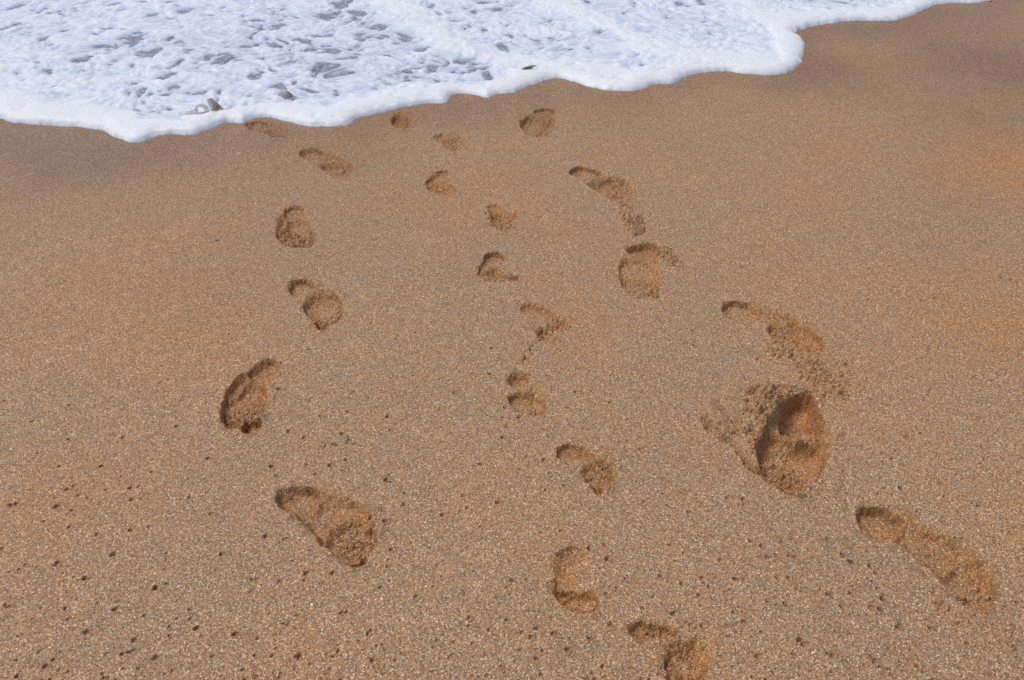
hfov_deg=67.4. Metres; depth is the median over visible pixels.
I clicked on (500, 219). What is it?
footprint
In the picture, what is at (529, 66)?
shell wedge
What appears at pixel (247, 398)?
footprint
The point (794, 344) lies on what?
footprint
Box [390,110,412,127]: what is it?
footprint
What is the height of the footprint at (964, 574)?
0.046 m
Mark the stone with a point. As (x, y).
(285, 93)
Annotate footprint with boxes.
[220,358,278,433]
[245,121,287,136]
[274,206,315,247]
[275,483,376,566]
[287,279,343,330]
[299,148,355,177]
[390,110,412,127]
[426,170,456,196]
[433,134,467,150]
[478,253,516,281]
[482,205,519,230]
[506,371,546,415]
[519,109,557,136]
[520,302,573,364]
[548,546,599,613]
[556,444,615,494]
[569,167,645,235]
[615,242,683,296]
[626,623,718,679]
[702,381,844,504]
[721,301,863,399]
[856,507,1015,650]
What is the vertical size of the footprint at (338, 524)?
0.050 m
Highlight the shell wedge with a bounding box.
[522,65,535,69]
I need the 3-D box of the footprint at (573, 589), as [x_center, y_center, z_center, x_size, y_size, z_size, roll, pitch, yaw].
[0.124,0.491,1.560,0.101,0.027,0.156,0,39,0]
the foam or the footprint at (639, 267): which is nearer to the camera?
the footprint at (639, 267)
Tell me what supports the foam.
on the water
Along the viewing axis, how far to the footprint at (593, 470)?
1.80 m
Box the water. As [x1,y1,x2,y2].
[0,0,851,115]
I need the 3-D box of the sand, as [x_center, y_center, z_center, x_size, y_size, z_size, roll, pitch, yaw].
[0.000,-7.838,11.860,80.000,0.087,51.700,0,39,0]
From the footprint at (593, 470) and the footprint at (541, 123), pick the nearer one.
the footprint at (593, 470)
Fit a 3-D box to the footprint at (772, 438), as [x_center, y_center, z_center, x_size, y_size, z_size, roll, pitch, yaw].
[0.632,0.245,1.859,0.317,0.119,0.396,0,39,0]
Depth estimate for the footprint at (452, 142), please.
3.18 m
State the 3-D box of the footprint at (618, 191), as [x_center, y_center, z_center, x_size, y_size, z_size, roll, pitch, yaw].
[0.391,-0.519,2.791,0.194,0.057,0.546,-13,41,-16]
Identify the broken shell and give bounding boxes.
[183,98,224,115]
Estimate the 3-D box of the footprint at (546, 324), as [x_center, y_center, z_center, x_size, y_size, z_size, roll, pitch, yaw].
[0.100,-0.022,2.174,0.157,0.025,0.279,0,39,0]
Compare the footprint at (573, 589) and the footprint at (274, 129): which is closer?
the footprint at (573, 589)
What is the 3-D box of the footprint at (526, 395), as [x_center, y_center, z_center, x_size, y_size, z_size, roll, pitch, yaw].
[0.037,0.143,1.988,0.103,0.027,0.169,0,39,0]
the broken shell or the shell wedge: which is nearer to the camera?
the broken shell
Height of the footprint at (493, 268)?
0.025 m
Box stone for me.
[278,89,292,97]
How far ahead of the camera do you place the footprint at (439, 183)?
2.88 m
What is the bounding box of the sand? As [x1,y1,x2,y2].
[0,0,1023,679]
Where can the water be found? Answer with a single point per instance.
(318, 68)
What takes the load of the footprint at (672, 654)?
on the sand
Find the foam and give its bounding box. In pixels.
[0,0,987,142]
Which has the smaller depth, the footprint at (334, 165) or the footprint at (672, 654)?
the footprint at (672, 654)
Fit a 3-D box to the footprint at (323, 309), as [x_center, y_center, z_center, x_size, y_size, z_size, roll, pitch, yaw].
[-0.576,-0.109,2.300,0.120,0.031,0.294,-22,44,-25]
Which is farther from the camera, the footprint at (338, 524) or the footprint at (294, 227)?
the footprint at (294, 227)

